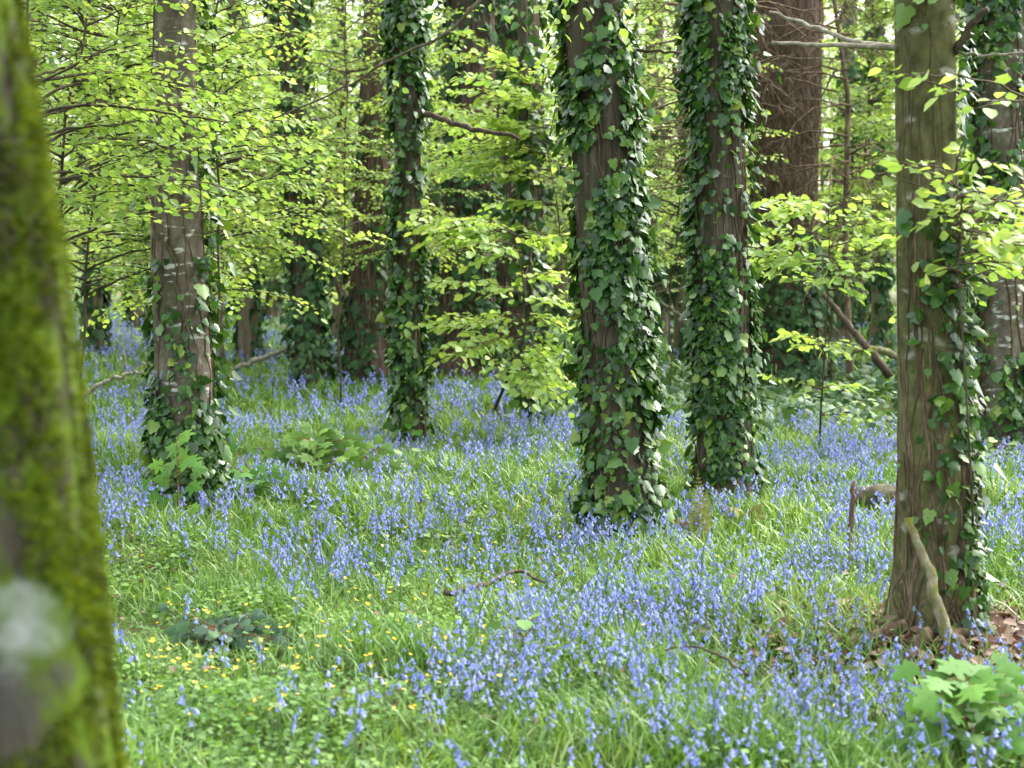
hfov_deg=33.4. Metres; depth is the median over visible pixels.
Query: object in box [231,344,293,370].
fallen bough
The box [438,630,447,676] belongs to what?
bluebell
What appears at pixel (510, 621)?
bluebell
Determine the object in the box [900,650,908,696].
bluebell
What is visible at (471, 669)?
bluebell
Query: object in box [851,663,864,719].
bluebell
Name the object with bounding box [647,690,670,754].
bluebell
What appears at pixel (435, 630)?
bluebell
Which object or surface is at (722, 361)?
ivy tree
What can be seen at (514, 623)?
bluebell
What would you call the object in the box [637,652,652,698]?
bluebell
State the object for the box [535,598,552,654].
bluebell
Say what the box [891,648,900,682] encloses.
bluebell
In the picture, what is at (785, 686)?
bluebell
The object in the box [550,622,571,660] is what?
bluebell
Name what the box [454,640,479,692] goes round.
bluebell
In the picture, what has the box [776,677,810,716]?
bluebell
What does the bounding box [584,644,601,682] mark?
bluebell
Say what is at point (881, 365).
fallen bough
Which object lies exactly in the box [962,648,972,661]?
bluebell
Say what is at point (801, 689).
bluebell
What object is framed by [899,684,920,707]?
bluebell
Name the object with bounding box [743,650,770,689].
bluebell
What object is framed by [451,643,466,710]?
bluebell
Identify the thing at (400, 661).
bluebell
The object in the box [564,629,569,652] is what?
bluebell
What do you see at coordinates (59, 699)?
mossy tree
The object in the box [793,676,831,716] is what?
bluebell
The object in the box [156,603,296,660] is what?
dark ivy clump
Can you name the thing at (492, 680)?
bluebell
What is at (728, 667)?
bluebell
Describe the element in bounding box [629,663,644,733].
bluebell
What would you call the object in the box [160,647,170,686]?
celandine flower
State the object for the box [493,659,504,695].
bluebell
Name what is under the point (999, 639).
bluebell
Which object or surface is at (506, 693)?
bluebell
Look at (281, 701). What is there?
bluebell
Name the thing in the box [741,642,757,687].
bluebell
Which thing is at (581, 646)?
bluebell
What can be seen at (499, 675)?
celandine flower
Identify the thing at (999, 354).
ivy tree
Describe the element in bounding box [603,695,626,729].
bluebell
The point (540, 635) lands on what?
bluebell
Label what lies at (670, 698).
bluebell
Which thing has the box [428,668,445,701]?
bluebell
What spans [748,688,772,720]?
bluebell
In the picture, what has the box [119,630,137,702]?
bluebell
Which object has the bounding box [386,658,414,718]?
bluebell
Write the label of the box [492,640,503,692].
bluebell
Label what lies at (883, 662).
bluebell
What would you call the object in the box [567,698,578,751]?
bluebell
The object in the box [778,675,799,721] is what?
bluebell
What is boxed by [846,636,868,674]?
bluebell
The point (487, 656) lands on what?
bluebell
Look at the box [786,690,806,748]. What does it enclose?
bluebell
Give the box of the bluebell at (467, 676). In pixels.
[465,671,472,726]
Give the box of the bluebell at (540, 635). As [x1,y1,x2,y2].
[518,622,547,686]
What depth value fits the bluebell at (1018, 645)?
6.14 m
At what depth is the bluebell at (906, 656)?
5.99 m
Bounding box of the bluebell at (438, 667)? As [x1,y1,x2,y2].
[432,646,444,704]
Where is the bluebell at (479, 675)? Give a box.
[475,657,484,709]
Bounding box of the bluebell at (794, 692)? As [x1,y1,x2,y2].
[784,675,811,744]
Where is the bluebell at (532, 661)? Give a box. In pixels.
[522,638,535,712]
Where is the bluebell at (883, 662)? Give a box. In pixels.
[871,657,887,691]
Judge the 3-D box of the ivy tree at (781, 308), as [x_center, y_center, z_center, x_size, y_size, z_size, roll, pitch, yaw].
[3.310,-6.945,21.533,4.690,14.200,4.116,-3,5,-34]
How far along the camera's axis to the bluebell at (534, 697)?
5.30 m
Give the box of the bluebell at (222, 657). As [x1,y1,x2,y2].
[215,635,229,680]
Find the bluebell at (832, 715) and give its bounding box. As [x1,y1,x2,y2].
[828,699,838,742]
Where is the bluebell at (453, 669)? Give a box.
[448,661,460,725]
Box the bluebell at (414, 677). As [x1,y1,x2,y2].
[403,663,425,739]
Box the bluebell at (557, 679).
[553,667,569,705]
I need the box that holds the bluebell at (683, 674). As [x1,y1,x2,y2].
[669,659,686,695]
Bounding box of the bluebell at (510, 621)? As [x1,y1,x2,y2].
[504,615,540,663]
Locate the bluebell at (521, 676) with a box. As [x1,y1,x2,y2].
[520,663,532,725]
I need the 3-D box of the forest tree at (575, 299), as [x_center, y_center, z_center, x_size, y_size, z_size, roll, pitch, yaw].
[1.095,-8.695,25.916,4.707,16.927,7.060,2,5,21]
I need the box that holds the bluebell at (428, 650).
[416,640,441,674]
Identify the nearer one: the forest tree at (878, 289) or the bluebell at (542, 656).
the bluebell at (542, 656)
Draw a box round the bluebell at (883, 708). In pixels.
[881,702,889,763]
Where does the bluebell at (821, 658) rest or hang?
on the ground at (379, 675)
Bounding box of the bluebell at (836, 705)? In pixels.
[830,684,842,737]
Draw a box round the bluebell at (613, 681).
[594,668,618,697]
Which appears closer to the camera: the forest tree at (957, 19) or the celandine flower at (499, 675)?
the celandine flower at (499, 675)
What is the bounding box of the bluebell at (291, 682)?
[281,663,301,721]
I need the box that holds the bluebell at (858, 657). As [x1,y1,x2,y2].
[854,644,863,677]
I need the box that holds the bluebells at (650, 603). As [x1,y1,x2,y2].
[72,301,1023,767]
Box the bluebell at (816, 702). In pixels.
[812,690,822,729]
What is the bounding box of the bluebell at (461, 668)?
[454,657,466,723]
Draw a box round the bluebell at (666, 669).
[664,654,679,701]
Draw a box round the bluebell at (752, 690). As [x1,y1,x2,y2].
[733,680,760,724]
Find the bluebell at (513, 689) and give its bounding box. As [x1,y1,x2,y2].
[508,672,515,704]
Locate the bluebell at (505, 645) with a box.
[501,615,511,677]
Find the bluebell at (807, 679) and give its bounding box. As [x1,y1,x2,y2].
[803,657,810,714]
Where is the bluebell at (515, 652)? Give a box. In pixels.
[509,624,517,668]
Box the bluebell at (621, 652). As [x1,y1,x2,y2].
[618,626,625,677]
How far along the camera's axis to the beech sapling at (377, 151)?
19.19 m
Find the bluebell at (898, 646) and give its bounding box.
[882,637,902,679]
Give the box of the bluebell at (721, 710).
[714,688,732,765]
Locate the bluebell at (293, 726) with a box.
[290,707,301,754]
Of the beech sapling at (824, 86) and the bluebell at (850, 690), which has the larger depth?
the beech sapling at (824, 86)
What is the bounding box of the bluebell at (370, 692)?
[358,663,374,737]
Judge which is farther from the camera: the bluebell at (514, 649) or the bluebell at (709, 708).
the bluebell at (514, 649)
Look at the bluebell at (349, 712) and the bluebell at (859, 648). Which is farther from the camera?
the bluebell at (859, 648)
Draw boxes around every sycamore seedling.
[136,429,208,515]
[217,429,305,498]
[247,421,401,484]
[882,650,1023,767]
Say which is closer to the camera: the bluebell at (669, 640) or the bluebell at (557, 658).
the bluebell at (557, 658)
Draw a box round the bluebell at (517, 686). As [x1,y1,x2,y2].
[512,671,526,699]
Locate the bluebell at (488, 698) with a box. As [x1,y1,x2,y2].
[471,678,493,728]
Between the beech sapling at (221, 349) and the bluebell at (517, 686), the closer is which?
the bluebell at (517, 686)
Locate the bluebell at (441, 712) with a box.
[436,698,446,738]
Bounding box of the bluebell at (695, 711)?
[691,703,697,724]
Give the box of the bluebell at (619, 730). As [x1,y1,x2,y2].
[617,713,628,748]
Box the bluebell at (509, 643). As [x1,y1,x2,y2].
[504,635,514,658]
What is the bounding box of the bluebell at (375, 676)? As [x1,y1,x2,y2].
[368,660,389,727]
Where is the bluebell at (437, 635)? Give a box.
[435,633,452,689]
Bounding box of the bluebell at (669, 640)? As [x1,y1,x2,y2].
[663,620,673,663]
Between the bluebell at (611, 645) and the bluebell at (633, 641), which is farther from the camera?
the bluebell at (633, 641)
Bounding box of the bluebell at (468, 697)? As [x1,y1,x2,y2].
[464,669,474,712]
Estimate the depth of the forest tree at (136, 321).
35.80 m
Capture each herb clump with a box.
[326,448,421,477]
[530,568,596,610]
[971,437,1021,466]
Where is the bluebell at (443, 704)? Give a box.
[436,697,446,735]
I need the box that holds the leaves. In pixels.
[80,309,1023,767]
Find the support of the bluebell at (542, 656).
on the ground at (379, 675)
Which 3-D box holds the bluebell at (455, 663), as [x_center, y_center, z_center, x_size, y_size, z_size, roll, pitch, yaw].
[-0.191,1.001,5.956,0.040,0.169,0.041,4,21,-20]
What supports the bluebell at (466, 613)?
on the ground at (379, 675)
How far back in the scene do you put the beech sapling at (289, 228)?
12.06 m
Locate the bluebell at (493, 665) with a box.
[490,638,500,691]
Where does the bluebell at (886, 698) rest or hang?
on the ground at (379, 675)
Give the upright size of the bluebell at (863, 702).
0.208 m
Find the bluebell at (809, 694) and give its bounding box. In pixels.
[799,681,830,721]
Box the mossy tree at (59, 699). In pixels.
[0,0,134,767]
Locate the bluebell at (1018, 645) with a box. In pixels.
[1015,637,1023,667]
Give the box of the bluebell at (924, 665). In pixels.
[919,659,930,678]
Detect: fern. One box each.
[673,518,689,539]
[687,474,712,548]
[722,504,767,529]
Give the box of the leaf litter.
[98,428,1023,767]
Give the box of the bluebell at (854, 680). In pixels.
[850,668,866,716]
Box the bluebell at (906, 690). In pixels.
[903,681,913,692]
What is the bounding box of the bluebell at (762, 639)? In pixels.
[754,628,766,694]
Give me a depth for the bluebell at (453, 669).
5.57 m
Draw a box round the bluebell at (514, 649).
[501,637,527,701]
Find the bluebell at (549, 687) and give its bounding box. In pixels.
[539,673,556,715]
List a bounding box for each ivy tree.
[128,0,261,515]
[258,0,341,391]
[273,0,689,554]
[327,0,392,389]
[375,0,520,450]
[428,0,511,385]
[493,0,558,362]
[672,0,782,503]
[743,0,838,387]
[769,0,1023,660]
[955,0,1023,453]
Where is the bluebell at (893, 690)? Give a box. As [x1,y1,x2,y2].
[881,682,900,730]
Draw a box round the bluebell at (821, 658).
[819,649,826,677]
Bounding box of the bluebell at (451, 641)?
[441,629,452,695]
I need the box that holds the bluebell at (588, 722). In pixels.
[579,698,595,754]
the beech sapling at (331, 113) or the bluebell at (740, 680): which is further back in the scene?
the beech sapling at (331, 113)
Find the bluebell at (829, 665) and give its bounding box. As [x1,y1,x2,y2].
[827,654,831,677]
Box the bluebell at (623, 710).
[621,698,629,756]
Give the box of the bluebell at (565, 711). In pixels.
[559,702,570,736]
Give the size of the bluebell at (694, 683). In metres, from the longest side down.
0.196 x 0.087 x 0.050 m
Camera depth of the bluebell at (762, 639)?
6.09 m
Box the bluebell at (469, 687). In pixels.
[466,660,484,708]
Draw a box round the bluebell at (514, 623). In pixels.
[509,598,518,671]
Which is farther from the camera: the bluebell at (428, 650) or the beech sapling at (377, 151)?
the beech sapling at (377, 151)
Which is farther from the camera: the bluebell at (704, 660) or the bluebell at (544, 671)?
the bluebell at (704, 660)
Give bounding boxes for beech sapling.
[20,0,265,252]
[25,0,152,251]
[25,0,288,375]
[26,0,330,222]
[40,0,391,283]
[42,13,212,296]
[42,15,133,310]
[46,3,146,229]
[51,0,295,273]
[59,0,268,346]
[59,0,381,336]
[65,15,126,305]
[91,0,347,367]
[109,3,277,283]
[149,0,350,334]
[203,0,446,247]
[203,0,449,288]
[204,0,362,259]
[222,0,465,402]
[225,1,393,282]
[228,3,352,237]
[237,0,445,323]
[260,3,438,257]
[293,0,538,279]
[389,43,572,412]
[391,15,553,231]
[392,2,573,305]
[393,199,580,417]
[495,0,754,311]
[539,0,666,319]
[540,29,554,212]
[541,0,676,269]
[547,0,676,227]
[552,0,796,397]
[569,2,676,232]
[630,10,753,233]
[645,43,751,231]
[746,0,895,338]
[748,187,895,446]
[749,0,963,359]
[818,4,894,272]
[818,6,894,237]
[819,0,961,267]
[857,7,965,290]
[860,142,1023,527]
[862,0,963,285]
[867,8,959,274]
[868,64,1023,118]
[893,87,973,252]
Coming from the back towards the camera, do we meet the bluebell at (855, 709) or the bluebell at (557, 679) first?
the bluebell at (557, 679)
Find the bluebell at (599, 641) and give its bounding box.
[589,629,614,695]
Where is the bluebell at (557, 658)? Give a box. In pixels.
[548,642,572,682]
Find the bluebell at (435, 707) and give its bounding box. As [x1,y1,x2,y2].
[427,693,449,719]
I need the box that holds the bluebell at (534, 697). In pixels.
[526,683,537,751]
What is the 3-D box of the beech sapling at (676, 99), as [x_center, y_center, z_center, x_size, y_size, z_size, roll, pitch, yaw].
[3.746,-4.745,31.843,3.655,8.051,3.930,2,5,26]
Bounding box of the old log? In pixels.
[845,484,895,514]
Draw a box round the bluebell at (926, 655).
[917,650,930,664]
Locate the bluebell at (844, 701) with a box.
[840,678,849,740]
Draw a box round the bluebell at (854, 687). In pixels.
[845,669,864,724]
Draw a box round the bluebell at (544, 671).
[536,645,564,704]
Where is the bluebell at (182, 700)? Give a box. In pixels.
[178,686,198,757]
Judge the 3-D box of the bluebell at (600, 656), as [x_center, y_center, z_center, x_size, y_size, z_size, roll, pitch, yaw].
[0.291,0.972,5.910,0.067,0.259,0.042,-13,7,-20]
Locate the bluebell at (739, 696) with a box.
[732,690,771,740]
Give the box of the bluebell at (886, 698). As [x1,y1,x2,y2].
[872,687,896,716]
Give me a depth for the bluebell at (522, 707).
5.34 m
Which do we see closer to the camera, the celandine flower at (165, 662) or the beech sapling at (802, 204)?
the celandine flower at (165, 662)
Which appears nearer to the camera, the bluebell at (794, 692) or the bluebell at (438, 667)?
the bluebell at (794, 692)
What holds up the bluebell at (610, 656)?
on the ground at (379, 675)
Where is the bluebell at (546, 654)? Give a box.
[535,641,553,702]
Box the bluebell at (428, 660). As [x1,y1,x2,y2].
[425,640,440,697]
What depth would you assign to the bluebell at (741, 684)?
5.65 m
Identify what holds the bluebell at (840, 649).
on the ground at (379, 675)
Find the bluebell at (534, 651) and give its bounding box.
[526,631,537,685]
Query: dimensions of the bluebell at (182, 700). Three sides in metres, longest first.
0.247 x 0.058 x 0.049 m
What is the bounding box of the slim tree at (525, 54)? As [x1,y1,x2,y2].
[490,0,565,429]
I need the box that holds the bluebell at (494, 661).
[489,634,499,690]
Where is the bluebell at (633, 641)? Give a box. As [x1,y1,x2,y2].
[624,631,645,665]
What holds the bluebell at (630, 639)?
on the ground at (379, 675)
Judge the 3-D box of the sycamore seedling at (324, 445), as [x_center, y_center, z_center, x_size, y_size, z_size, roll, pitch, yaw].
[-1.351,0.544,11.675,1.109,0.589,0.561,1,4,17]
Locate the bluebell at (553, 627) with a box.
[543,616,561,664]
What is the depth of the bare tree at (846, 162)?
20.33 m
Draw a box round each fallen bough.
[83,341,143,396]
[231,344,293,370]
[657,300,685,325]
[821,293,893,378]
[841,345,896,360]
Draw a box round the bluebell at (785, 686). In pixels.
[780,672,790,750]
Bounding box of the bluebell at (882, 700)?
[865,680,892,722]
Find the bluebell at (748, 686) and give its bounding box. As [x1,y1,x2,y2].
[737,684,750,734]
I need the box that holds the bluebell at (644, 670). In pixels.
[641,659,657,718]
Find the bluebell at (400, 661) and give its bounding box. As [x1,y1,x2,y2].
[395,649,405,680]
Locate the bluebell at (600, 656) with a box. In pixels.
[581,630,608,689]
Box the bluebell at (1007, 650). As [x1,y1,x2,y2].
[1004,641,1012,658]
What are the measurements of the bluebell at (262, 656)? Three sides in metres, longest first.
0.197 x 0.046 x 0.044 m
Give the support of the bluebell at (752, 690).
on the ground at (379, 675)
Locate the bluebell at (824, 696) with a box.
[815,683,828,705]
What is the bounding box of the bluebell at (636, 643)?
[622,639,644,689]
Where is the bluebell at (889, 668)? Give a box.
[882,650,895,701]
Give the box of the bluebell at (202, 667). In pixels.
[199,644,215,682]
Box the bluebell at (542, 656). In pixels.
[540,631,552,692]
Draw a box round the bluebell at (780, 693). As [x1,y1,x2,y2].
[771,688,783,712]
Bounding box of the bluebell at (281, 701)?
[275,680,288,747]
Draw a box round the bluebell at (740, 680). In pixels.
[731,663,741,700]
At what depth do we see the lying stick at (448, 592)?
7.50 m
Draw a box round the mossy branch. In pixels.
[904,517,974,660]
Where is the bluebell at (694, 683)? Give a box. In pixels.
[685,671,709,717]
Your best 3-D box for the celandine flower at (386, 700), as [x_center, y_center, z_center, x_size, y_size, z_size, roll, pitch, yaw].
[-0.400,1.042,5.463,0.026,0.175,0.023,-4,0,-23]
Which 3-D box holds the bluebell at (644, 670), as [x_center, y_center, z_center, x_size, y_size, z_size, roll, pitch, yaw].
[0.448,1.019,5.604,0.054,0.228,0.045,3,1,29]
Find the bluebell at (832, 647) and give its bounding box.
[826,634,838,679]
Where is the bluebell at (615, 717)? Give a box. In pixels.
[609,709,619,739]
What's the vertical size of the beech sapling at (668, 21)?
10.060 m
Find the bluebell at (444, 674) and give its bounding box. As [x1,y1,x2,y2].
[440,644,450,715]
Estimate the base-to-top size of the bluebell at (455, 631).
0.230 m
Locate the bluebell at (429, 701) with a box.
[418,699,433,737]
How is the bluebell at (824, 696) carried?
on the ground at (379, 675)
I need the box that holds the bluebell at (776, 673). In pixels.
[772,659,782,708]
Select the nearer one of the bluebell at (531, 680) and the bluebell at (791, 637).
the bluebell at (531, 680)
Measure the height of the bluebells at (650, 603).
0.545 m
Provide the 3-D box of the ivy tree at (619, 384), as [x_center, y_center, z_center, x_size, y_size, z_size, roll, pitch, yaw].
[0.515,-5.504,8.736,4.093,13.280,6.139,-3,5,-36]
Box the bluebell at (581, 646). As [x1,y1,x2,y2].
[577,644,583,684]
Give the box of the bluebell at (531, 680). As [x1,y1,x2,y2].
[526,666,538,716]
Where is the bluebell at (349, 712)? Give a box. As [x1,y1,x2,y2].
[346,686,364,763]
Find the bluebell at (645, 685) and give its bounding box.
[625,653,649,718]
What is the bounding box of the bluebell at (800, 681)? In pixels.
[793,676,803,718]
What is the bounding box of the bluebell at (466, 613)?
[456,606,468,638]
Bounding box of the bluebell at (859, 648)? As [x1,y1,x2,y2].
[852,634,866,665]
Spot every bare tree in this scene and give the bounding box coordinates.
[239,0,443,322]
[623,0,858,250]
[746,0,895,381]
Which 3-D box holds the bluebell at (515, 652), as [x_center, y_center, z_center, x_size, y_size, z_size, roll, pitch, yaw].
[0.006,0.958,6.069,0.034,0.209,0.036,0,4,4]
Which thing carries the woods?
on the ground at (379, 675)
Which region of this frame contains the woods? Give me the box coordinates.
[47,0,964,297]
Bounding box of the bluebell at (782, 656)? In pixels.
[779,641,789,673]
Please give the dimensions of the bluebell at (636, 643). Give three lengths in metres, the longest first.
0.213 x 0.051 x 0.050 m
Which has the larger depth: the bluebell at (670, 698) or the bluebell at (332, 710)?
the bluebell at (670, 698)
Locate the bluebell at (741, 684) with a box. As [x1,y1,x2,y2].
[732,668,750,710]
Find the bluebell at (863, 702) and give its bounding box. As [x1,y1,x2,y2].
[849,679,864,742]
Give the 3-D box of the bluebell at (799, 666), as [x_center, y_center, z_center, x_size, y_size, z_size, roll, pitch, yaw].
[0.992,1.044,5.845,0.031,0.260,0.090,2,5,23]
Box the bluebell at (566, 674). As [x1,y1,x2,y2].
[564,662,571,701]
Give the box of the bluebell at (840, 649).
[830,639,841,691]
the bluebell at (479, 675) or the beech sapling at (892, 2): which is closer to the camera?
the bluebell at (479, 675)
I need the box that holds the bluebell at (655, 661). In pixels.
[651,655,669,691]
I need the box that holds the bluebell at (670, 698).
[669,688,676,715]
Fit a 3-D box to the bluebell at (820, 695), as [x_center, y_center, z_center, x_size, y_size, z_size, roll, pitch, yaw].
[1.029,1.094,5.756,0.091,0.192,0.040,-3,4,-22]
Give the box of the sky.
[46,0,962,269]
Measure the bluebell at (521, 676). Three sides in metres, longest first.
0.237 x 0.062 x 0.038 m
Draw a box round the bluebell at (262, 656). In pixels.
[252,640,264,687]
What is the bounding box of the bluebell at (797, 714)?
[790,706,808,726]
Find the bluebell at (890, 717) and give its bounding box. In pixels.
[884,707,894,752]
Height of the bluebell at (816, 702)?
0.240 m
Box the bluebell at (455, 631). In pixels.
[453,619,465,674]
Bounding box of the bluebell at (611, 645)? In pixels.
[610,632,616,689]
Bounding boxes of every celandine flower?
[149,640,152,697]
[156,684,162,724]
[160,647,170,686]
[182,663,187,699]
[189,681,196,715]
[268,706,275,749]
[276,702,280,755]
[317,635,321,677]
[322,634,326,673]
[383,682,390,732]
[495,674,502,721]
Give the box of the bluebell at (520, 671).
[509,656,529,714]
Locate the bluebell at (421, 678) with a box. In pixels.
[410,666,441,741]
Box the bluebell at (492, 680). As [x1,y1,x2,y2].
[467,660,506,712]
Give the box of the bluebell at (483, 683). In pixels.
[478,660,491,731]
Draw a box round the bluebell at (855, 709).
[852,700,862,718]
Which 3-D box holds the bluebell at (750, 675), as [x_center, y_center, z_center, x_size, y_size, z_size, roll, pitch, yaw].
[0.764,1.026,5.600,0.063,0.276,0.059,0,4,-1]
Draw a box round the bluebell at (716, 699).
[711,682,727,734]
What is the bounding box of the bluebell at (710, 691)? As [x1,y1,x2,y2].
[702,671,716,733]
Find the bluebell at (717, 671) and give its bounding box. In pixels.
[715,667,728,719]
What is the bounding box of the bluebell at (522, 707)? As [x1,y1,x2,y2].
[516,694,528,744]
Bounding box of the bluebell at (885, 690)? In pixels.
[873,669,895,726]
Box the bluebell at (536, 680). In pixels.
[530,664,546,708]
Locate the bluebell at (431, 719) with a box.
[423,699,433,723]
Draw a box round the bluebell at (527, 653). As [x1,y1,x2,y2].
[519,643,528,704]
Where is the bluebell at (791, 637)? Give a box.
[783,630,796,670]
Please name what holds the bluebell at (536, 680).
on the ground at (379, 675)
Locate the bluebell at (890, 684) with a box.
[884,659,898,720]
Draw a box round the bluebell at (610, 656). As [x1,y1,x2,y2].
[601,638,624,692]
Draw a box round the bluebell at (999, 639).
[982,622,1004,652]
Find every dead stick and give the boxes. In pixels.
[847,481,855,577]
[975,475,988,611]
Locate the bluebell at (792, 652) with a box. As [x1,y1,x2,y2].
[782,626,797,698]
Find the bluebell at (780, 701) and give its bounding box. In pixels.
[776,690,783,716]
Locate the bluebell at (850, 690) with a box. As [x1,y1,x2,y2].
[848,669,861,730]
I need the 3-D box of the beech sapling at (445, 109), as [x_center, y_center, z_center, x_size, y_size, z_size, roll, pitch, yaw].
[-0.375,-4.772,33.949,3.394,7.474,3.649,2,5,28]
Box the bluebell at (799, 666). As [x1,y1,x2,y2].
[797,651,806,705]
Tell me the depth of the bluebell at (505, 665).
5.74 m
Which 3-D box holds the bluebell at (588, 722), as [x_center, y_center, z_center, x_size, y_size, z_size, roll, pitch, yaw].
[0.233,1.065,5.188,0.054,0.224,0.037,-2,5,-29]
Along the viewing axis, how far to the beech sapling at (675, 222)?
19.34 m
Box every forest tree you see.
[24,1,59,126]
[69,0,116,361]
[113,0,150,331]
[196,1,229,340]
[222,0,269,365]
[257,0,289,323]
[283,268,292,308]
[322,0,354,340]
[421,1,444,347]
[435,0,446,259]
[543,18,573,332]
[567,151,580,351]
[632,0,676,342]
[660,8,690,363]
[743,23,753,195]
[823,2,863,344]
[850,5,873,328]
[861,0,896,354]
[955,5,960,61]
[956,0,976,359]
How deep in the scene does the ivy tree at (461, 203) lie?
21.60 m
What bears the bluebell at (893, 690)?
on the ground at (379, 675)
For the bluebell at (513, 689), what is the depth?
5.58 m
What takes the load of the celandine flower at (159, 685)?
on the ground at (379, 675)
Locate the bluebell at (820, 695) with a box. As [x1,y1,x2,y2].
[807,682,826,711]
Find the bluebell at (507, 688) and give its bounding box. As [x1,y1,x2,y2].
[504,669,514,710]
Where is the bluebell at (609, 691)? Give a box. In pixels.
[604,681,615,702]
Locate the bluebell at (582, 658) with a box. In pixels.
[569,648,588,681]
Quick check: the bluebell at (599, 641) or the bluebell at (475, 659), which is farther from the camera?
the bluebell at (599, 641)
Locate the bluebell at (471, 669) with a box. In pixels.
[464,666,475,707]
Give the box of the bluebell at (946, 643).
[941,629,956,659]
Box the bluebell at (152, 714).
[143,689,155,739]
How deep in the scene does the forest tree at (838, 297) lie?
29.74 m
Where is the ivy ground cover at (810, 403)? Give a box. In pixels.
[425,343,1020,456]
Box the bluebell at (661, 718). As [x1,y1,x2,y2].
[650,702,673,754]
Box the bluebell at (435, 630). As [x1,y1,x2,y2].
[414,616,448,685]
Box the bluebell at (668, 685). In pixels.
[659,676,679,727]
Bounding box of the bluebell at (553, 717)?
[544,703,560,750]
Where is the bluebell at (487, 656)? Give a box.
[477,629,501,698]
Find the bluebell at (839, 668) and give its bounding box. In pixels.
[835,649,848,717]
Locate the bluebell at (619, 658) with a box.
[607,633,623,703]
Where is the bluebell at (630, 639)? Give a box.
[622,631,634,686]
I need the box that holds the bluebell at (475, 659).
[469,637,482,711]
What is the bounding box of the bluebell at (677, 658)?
[664,643,684,695]
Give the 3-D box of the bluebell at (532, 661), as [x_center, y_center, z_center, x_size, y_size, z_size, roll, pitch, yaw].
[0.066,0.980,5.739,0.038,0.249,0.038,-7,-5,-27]
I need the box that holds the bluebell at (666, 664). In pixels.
[663,650,671,716]
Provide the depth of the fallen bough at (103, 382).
15.02 m
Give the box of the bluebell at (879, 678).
[867,664,887,689]
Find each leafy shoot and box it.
[391,423,422,441]
[480,612,541,656]
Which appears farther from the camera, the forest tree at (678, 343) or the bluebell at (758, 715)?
the forest tree at (678, 343)
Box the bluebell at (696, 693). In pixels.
[694,685,698,706]
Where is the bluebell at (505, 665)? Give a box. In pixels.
[496,648,514,696]
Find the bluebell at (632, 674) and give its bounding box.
[627,638,653,720]
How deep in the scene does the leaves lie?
6.10 m
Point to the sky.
(434, 5)
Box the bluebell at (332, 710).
[328,696,340,741]
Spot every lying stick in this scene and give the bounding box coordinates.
[443,569,545,595]
[665,645,749,676]
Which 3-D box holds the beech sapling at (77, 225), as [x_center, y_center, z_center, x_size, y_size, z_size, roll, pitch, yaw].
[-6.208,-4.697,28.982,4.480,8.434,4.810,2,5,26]
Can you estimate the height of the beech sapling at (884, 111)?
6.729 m
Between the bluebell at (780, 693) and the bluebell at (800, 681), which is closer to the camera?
the bluebell at (780, 693)
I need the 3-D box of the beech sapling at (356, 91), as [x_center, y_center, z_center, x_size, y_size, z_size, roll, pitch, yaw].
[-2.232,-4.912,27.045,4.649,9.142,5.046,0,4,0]
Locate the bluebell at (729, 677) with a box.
[714,669,739,702]
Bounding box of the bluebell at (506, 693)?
[499,672,516,719]
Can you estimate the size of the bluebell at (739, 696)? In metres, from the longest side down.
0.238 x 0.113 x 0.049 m
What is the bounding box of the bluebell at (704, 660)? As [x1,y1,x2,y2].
[701,648,707,670]
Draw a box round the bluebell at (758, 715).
[752,690,760,733]
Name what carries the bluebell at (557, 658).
on the ground at (379, 675)
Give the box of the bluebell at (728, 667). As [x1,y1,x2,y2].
[722,651,729,688]
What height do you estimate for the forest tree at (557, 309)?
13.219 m
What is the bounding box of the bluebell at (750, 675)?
[735,655,754,705]
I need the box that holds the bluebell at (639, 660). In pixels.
[635,645,649,700]
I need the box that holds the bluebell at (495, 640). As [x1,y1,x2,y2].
[488,627,503,672]
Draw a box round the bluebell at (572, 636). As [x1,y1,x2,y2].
[568,626,577,669]
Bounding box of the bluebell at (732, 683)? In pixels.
[723,661,750,709]
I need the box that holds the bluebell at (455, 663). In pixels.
[447,652,466,686]
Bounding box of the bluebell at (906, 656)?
[887,646,916,686]
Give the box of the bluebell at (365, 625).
[359,619,371,668]
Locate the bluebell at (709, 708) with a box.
[703,698,710,724]
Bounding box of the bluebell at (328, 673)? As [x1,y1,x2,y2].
[324,655,340,721]
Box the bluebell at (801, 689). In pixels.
[800,656,814,708]
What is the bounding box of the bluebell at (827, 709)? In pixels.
[821,695,832,730]
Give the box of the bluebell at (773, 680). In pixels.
[768,670,781,718]
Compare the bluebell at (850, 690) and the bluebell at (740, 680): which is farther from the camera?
the bluebell at (740, 680)
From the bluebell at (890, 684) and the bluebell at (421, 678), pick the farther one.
the bluebell at (890, 684)
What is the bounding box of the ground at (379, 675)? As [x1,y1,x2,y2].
[67,269,1023,767]

